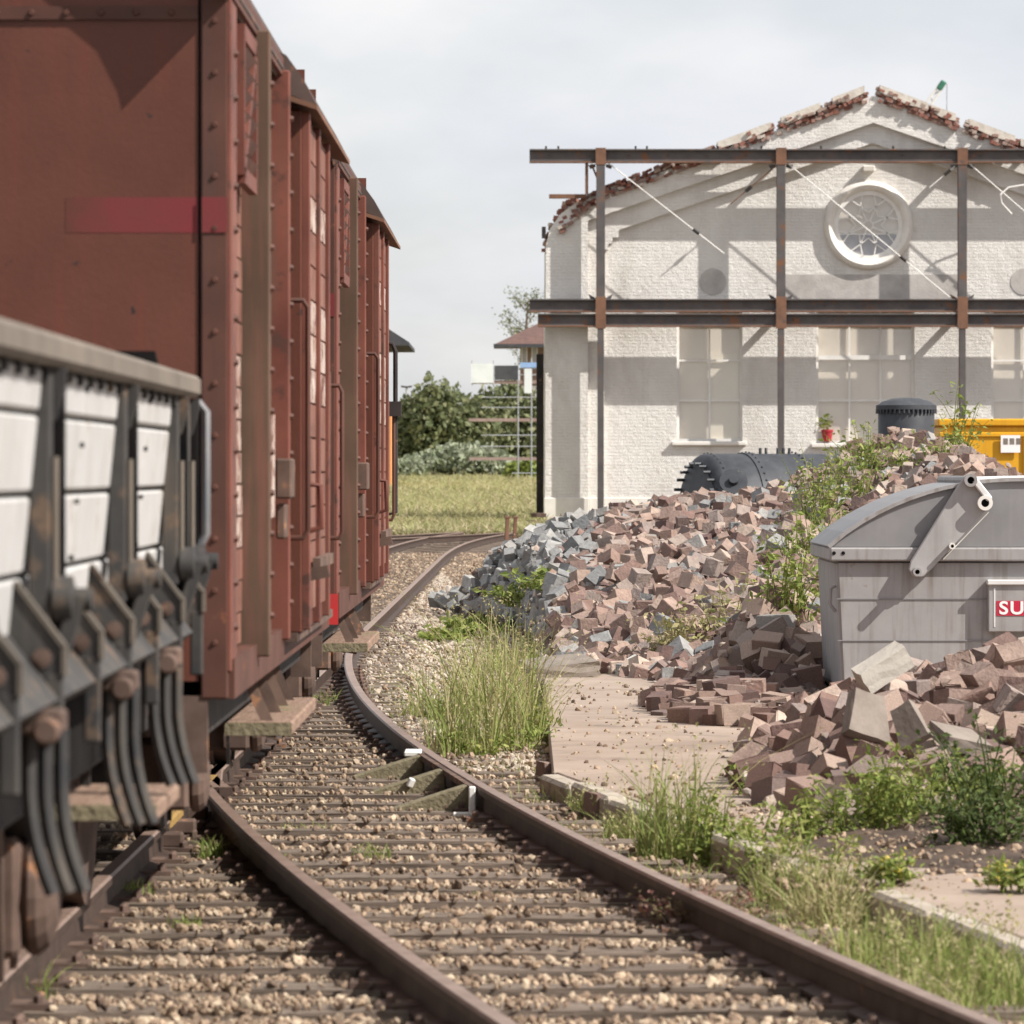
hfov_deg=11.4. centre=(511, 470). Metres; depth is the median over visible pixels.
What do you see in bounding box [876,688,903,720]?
stone sett
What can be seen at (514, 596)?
creeping plant
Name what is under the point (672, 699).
stone sett
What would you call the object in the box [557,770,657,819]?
grass clump
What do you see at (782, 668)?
stone sett
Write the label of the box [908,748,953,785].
stone sett
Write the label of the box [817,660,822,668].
stone sett
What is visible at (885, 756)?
stone sett
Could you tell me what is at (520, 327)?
sparse tree
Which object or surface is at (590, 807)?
stone sett
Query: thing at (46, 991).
grass tuft
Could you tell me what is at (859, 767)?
stone sett
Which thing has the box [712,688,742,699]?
stone sett
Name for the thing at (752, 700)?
stone sett
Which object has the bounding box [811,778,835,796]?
stone sett
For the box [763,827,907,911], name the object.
grass clump
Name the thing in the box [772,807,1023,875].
earth spill
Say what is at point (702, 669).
stone sett
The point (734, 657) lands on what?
stone sett
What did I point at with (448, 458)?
pale shrub
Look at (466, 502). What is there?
meadow grass
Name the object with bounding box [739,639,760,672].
stone sett
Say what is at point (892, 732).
stone sett
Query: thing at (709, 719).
stone sett
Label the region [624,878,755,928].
reddish herb
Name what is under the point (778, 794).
stone sett
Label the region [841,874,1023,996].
grass clump
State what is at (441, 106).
sky
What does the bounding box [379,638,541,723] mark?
grass clump
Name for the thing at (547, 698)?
grass clump
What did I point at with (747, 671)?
stone sett
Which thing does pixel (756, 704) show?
stone sett
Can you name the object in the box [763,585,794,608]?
stone sett
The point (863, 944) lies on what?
grass clump
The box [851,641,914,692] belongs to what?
concrete piece
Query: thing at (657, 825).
grass clump
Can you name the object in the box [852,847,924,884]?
yard weed
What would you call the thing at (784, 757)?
stone sett
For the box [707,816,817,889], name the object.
verge weed
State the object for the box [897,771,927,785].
stone sett
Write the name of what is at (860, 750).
stone sett
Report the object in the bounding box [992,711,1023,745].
stone sett
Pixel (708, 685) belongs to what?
stone sett
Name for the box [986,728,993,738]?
stone sett
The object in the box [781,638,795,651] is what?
stone sett
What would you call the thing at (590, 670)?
concrete piece
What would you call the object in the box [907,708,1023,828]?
yard weed
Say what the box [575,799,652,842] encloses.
grass clump
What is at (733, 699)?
stone sett
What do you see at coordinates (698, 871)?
verge grass
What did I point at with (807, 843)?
verge weed
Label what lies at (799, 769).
stone sett
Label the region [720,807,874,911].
grass clump
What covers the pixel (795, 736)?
stone sett
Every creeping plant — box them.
[416,622,523,641]
[439,610,513,630]
[470,581,524,607]
[499,564,568,590]
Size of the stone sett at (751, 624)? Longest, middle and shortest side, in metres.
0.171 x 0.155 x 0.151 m
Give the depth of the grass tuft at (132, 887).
21.50 m
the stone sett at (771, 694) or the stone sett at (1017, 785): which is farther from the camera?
the stone sett at (771, 694)
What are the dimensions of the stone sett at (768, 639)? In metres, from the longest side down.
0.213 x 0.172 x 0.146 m
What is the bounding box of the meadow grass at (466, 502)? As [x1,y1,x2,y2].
[389,471,554,536]
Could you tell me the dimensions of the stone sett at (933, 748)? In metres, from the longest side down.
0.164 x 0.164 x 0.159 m
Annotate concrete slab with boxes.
[841,688,890,747]
[890,699,932,752]
[929,720,991,754]
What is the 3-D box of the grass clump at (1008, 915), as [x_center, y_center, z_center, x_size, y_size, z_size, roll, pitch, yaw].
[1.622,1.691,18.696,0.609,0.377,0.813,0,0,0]
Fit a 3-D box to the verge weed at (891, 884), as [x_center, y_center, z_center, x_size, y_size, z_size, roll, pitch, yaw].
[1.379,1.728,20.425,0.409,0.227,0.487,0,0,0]
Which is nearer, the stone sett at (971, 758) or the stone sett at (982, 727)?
the stone sett at (971, 758)
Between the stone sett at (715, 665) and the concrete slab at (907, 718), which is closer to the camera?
the concrete slab at (907, 718)
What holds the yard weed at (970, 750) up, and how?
on the concrete yard at (560, 777)
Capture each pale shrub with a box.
[398,458,429,476]
[400,439,523,475]
[501,455,535,478]
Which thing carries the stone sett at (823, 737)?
on the stone sett
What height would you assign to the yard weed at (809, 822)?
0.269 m
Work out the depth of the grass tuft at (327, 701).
39.16 m
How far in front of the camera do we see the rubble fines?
43.70 m
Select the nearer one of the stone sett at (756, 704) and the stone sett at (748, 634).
the stone sett at (756, 704)
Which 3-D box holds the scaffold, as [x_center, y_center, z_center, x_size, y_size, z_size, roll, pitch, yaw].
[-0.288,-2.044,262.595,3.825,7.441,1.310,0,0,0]
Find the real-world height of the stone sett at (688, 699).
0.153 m
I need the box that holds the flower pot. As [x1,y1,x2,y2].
[816,413,832,440]
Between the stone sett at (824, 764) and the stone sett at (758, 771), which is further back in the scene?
the stone sett at (758, 771)
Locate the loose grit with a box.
[397,684,1023,1023]
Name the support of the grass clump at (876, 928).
on the verge
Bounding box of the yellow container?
[934,419,1023,474]
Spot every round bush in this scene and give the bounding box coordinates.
[398,371,500,458]
[465,384,535,456]
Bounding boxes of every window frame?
[677,327,741,440]
[816,327,913,442]
[991,327,1023,418]
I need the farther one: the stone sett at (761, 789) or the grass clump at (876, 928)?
the stone sett at (761, 789)
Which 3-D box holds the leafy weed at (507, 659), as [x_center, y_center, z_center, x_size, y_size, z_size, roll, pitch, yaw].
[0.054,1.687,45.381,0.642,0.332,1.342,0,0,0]
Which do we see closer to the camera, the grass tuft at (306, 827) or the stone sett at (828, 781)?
the stone sett at (828, 781)
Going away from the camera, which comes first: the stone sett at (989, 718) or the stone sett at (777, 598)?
the stone sett at (989, 718)
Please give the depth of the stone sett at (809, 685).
36.65 m
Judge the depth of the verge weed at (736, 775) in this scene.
26.68 m
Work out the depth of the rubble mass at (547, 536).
56.73 m
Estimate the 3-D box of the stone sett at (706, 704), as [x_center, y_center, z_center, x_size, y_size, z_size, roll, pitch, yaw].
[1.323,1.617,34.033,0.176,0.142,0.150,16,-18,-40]
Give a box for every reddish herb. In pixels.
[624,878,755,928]
[713,893,773,920]
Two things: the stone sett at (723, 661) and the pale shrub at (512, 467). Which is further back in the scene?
the pale shrub at (512, 467)
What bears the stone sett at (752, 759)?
on the concrete yard at (560, 777)
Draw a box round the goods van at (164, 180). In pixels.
[0,0,349,907]
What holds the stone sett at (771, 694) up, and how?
on the concrete yard at (560, 777)
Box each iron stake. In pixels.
[504,516,510,539]
[512,516,517,539]
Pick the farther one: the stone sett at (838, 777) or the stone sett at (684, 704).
the stone sett at (684, 704)
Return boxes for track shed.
[389,329,414,351]
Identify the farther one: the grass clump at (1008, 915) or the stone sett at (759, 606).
the stone sett at (759, 606)
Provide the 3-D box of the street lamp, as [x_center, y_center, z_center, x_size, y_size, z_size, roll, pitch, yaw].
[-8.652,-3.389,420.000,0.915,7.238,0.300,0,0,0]
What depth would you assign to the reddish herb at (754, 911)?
20.33 m
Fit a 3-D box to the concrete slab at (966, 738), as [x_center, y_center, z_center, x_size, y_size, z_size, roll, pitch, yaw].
[2.241,1.347,25.700,0.259,0.073,0.226,13,14,-28]
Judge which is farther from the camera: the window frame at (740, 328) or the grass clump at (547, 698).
the window frame at (740, 328)
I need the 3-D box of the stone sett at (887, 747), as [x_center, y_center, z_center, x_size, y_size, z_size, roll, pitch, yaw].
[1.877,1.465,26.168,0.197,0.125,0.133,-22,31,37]
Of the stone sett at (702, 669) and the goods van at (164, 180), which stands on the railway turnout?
the goods van at (164, 180)
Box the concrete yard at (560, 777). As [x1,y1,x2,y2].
[539,674,1023,984]
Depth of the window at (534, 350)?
334.93 m
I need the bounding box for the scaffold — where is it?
[469,358,535,478]
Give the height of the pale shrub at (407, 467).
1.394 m
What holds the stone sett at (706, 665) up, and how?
on the heap earth
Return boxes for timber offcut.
[531,513,545,516]
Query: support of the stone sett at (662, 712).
on the concrete yard at (560, 777)
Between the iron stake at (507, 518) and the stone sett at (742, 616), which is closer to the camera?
the stone sett at (742, 616)
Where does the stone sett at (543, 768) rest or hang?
on the ballast bed
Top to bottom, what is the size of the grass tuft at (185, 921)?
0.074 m
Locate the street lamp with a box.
[401,386,411,394]
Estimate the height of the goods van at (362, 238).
3.985 m
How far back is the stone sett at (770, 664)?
37.10 m
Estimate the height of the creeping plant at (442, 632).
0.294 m
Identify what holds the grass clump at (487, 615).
on the ballast bed
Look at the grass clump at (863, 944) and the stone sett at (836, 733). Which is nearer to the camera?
the grass clump at (863, 944)
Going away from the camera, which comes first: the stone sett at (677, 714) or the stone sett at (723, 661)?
the stone sett at (677, 714)
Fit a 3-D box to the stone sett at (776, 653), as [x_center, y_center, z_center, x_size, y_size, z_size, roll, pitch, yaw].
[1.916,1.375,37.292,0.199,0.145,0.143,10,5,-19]
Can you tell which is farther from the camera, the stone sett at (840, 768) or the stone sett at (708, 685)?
the stone sett at (708, 685)
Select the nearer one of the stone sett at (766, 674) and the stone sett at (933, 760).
the stone sett at (933, 760)
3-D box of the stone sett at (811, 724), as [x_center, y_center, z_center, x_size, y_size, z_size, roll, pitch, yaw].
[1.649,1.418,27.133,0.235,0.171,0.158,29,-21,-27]
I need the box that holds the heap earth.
[445,588,827,689]
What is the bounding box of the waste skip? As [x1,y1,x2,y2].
[810,474,1023,683]
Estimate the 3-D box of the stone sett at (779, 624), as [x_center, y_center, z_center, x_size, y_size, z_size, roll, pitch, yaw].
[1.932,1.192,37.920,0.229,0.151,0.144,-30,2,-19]
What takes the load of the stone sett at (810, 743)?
on the pile earth
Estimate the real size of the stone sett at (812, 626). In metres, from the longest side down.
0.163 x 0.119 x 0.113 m
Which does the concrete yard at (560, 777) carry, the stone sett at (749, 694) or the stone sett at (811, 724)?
the stone sett at (749, 694)
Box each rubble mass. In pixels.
[427,431,937,677]
[532,427,1023,764]
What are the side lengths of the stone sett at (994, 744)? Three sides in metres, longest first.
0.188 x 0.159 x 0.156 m
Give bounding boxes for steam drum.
[876,398,936,434]
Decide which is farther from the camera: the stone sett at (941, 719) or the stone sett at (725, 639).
the stone sett at (725, 639)
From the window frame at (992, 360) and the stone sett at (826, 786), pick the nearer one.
the stone sett at (826, 786)
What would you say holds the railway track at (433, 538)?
on the ballast bed
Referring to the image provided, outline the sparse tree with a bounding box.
[492,286,543,369]
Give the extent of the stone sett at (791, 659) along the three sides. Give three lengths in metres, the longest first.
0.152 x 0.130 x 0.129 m
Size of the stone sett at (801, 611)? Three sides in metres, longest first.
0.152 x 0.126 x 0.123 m
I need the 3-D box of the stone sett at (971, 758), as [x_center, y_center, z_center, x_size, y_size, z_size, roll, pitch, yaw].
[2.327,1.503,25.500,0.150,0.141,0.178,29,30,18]
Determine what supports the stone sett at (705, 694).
on the concrete yard at (560, 777)
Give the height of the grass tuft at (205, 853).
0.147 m
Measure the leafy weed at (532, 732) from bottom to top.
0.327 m
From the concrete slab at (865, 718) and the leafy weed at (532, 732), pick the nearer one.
the concrete slab at (865, 718)
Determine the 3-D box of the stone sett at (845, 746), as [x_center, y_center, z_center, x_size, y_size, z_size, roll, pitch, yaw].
[1.756,1.430,25.795,0.189,0.235,0.163,-9,-32,-15]
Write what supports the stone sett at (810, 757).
on the concrete yard at (560, 777)
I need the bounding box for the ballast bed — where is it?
[36,548,1015,1023]
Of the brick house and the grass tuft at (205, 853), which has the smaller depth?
the grass tuft at (205, 853)
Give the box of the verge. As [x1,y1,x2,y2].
[734,875,1003,994]
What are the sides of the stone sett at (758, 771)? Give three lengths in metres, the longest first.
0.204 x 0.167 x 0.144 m
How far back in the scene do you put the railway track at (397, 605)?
97.08 m
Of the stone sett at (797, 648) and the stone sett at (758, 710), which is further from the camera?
the stone sett at (797, 648)
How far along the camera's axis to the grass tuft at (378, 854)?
23.65 m
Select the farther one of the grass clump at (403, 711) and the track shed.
the track shed
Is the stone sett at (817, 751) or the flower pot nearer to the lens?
the stone sett at (817, 751)
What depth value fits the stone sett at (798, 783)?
25.33 m
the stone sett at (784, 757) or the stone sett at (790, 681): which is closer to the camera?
the stone sett at (784, 757)
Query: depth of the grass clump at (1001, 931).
18.49 m
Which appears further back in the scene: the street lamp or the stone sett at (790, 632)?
the street lamp
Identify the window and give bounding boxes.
[521,347,526,361]
[531,347,537,361]
[834,191,902,259]
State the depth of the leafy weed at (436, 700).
36.54 m
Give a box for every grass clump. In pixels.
[368,678,434,718]
[370,629,527,757]
[371,577,585,703]
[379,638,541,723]
[380,608,644,741]
[390,581,617,753]
[431,591,560,672]
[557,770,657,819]
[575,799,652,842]
[594,722,823,865]
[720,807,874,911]
[730,832,931,928]
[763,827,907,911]
[809,899,925,961]
[811,864,996,980]
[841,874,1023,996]
[861,939,994,1010]
[868,904,1023,1010]
[886,888,1021,969]
[930,908,1022,964]
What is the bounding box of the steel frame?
[529,146,1023,508]
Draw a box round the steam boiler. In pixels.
[674,448,830,493]
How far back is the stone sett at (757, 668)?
37.47 m
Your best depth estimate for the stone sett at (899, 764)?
25.74 m
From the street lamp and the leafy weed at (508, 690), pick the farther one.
the street lamp
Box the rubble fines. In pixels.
[437,426,1020,819]
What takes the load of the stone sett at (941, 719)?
on the pile earth
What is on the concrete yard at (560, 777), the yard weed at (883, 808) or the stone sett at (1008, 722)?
the yard weed at (883, 808)
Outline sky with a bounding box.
[251,0,1023,403]
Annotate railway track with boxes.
[361,532,517,622]
[389,531,519,546]
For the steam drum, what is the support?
on the concrete yard at (560, 777)
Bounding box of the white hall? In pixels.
[536,85,1023,518]
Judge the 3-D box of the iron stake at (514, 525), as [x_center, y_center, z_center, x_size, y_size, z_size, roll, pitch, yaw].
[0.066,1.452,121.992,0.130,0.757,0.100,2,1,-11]
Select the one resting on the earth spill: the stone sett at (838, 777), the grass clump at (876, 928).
the stone sett at (838, 777)
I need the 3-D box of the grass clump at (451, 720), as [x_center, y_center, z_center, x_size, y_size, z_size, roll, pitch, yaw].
[-0.263,1.426,32.353,1.017,0.828,1.555,0,0,29]
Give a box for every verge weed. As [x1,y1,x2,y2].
[660,783,754,865]
[699,800,781,832]
[703,796,798,871]
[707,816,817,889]
[716,763,748,794]
[758,825,862,876]
[814,874,896,927]
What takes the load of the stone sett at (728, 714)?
on the concrete yard at (560, 777)
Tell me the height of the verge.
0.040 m
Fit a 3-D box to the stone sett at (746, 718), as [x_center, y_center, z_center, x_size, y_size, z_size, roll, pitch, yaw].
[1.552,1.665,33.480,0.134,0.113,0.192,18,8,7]
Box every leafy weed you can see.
[406,681,502,720]
[434,720,520,755]
[457,712,556,753]
[463,672,549,703]
[487,641,543,669]
[504,698,566,743]
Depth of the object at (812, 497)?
54.55 m
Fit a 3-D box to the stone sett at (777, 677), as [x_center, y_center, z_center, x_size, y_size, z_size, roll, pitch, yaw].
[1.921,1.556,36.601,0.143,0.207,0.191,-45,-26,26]
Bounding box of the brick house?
[493,324,543,396]
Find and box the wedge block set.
[352,749,475,816]
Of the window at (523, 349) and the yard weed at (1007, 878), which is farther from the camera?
the window at (523, 349)
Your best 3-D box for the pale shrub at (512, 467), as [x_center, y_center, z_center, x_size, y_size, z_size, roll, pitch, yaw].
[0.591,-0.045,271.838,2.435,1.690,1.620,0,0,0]
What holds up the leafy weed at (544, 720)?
on the verge
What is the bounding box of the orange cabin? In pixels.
[389,416,391,484]
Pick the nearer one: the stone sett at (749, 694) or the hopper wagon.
the hopper wagon
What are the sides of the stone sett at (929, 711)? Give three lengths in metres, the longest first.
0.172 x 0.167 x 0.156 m
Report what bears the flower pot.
on the white hall
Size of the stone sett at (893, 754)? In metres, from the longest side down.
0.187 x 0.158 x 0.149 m
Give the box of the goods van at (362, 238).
[208,89,401,765]
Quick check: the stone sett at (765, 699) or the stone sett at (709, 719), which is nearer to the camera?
the stone sett at (709, 719)
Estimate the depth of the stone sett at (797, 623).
38.36 m
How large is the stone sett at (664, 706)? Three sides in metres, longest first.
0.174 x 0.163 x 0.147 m
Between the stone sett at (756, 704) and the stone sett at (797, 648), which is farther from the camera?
the stone sett at (797, 648)
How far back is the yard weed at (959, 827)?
22.30 m
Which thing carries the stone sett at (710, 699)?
on the concrete yard at (560, 777)
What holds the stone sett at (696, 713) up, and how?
on the concrete yard at (560, 777)
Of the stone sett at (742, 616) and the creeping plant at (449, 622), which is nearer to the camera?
the stone sett at (742, 616)
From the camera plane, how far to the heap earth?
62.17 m
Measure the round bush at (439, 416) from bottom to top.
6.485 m
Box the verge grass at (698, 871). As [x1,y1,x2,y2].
[360,666,1023,1023]
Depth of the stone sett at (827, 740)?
26.86 m
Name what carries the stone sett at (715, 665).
on the heap earth
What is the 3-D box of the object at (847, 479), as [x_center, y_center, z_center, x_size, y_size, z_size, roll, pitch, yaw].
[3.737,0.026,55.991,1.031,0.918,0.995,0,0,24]
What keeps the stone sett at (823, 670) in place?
on the heap earth
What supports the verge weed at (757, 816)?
on the ballast bed
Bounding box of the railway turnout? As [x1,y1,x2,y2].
[0,610,1023,1023]
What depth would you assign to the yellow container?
84.00 m
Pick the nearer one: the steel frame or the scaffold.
the steel frame
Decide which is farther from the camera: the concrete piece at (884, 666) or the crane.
the crane
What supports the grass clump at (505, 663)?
on the gravel path at (446, 654)
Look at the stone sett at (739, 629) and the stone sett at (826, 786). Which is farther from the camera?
the stone sett at (739, 629)
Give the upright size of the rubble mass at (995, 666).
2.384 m
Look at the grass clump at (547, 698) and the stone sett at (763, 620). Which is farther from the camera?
the stone sett at (763, 620)
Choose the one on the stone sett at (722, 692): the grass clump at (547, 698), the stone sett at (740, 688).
the stone sett at (740, 688)
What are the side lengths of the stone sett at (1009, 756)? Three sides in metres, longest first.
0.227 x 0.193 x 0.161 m
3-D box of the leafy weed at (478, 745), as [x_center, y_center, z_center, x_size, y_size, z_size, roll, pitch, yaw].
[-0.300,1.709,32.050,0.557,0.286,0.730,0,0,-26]
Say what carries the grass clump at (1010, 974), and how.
on the verge
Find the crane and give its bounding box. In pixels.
[926,80,946,105]
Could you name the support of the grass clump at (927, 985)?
on the verge
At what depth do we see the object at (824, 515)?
50.09 m
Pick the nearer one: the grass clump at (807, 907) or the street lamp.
the grass clump at (807, 907)
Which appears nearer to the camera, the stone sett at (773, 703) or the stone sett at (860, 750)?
the stone sett at (860, 750)
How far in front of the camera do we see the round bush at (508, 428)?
309.19 m
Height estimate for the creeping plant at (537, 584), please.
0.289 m
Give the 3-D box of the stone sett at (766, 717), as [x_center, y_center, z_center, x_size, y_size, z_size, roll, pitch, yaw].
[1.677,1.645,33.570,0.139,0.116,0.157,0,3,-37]
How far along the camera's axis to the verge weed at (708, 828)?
23.44 m
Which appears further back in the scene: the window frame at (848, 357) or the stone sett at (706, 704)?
the window frame at (848, 357)
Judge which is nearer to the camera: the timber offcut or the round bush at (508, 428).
the timber offcut
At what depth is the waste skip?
35.40 m
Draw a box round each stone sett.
[535,761,550,775]
[583,791,601,819]
[650,697,681,712]
[651,709,666,715]
[659,701,680,709]
[667,706,693,722]
[668,698,679,702]
[673,702,695,706]
[681,697,695,701]
[688,706,713,724]
[689,663,712,676]
[690,691,716,698]
[696,696,727,703]
[696,702,719,706]
[699,666,712,674]
[702,675,740,690]
[703,714,718,725]
[711,658,719,670]
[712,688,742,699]
[714,703,750,725]
[715,683,745,692]
[715,694,741,703]
[717,642,729,652]
[717,657,730,666]
[722,636,729,643]
[723,751,769,788]
[728,645,746,667]
[729,620,746,645]
[734,702,761,706]
[735,629,753,644]
[738,665,752,674]
[738,713,756,727]
[739,613,747,622]
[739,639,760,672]
[740,689,759,700]
[742,698,758,702]
[744,761,781,788]
[745,598,778,616]
[746,613,769,630]
[751,659,762,674]
[751,707,770,715]
[751,776,785,805]
[752,630,783,649]
[753,616,787,637]
[753,696,780,702]
[753,712,774,722]
[756,614,794,627]
[758,647,790,666]
[758,670,770,678]
[761,691,790,697]
[762,656,782,671]
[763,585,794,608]
[766,673,788,687]
[767,696,790,706]
[767,749,797,764]
[773,787,784,807]
[774,663,795,676]
[775,605,800,627]
[775,770,798,777]
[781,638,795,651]
[782,675,799,687]
[782,728,803,751]
[782,762,811,775]
[783,627,812,638]
[784,654,798,667]
[784,774,825,810]
[789,641,805,656]
[789,665,823,689]
[790,748,821,762]
[792,609,806,623]
[792,751,817,764]
[793,632,821,658]
[794,653,815,666]
[794,735,827,755]
[798,664,824,678]
[800,621,818,633]
[800,715,835,741]
[802,682,820,690]
[810,752,847,777]
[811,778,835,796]
[812,783,862,816]
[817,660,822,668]
[817,732,828,742]
[824,721,841,745]
[825,766,848,778]
[828,727,841,743]
[828,738,838,755]
[830,770,849,788]
[834,734,879,766]
[843,754,896,794]
[851,740,891,764]
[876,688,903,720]
[879,754,894,767]
[884,741,903,754]
[889,720,924,753]
[889,746,901,758]
[892,759,908,770]
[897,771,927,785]
[906,738,936,759]
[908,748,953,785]
[916,745,942,754]
[918,701,953,724]
[918,787,951,802]
[935,716,949,724]
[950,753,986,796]
[960,707,999,726]
[961,726,989,738]
[965,723,985,731]
[965,750,997,776]
[984,739,1009,750]
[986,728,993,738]
[988,746,1022,778]
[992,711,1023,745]
[1001,781,1023,800]
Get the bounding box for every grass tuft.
[26,953,76,998]
[122,876,154,894]
[159,914,203,928]
[190,833,236,860]
[281,820,337,828]
[312,687,346,705]
[351,840,392,859]
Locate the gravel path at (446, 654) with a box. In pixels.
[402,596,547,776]
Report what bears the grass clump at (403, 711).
on the verge
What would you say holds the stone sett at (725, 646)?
on the heap earth
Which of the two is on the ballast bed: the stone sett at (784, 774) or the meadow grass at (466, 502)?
the stone sett at (784, 774)
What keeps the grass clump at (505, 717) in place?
on the verge
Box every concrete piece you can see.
[517,653,600,681]
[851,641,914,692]
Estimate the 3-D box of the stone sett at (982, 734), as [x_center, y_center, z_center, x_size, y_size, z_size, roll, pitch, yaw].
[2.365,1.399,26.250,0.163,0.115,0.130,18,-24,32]
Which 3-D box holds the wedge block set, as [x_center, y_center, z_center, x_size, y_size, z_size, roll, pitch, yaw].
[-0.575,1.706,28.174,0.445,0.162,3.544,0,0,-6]
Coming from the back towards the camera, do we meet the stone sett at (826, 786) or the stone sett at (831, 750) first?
the stone sett at (831, 750)
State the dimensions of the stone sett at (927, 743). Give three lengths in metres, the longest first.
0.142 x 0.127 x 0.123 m
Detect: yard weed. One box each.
[778,782,872,838]
[791,753,943,832]
[850,732,986,819]
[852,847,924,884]
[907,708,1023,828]
[907,746,1020,798]
[912,780,1023,848]
[972,853,1023,893]
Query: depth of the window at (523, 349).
334.93 m
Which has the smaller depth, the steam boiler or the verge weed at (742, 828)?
the verge weed at (742, 828)
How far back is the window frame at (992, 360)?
160.19 m
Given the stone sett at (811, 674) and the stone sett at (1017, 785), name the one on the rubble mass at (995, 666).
the stone sett at (811, 674)
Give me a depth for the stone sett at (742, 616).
38.58 m
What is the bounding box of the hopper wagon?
[0,317,217,982]
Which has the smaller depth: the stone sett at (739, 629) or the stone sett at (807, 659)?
the stone sett at (807, 659)
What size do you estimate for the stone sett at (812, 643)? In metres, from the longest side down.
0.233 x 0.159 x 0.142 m
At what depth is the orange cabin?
240.00 m
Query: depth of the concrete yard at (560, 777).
28.25 m
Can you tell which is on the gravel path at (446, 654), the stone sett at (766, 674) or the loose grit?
the loose grit
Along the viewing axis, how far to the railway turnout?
20.25 m
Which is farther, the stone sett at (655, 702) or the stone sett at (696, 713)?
the stone sett at (655, 702)
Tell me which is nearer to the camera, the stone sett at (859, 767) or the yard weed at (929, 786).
the yard weed at (929, 786)

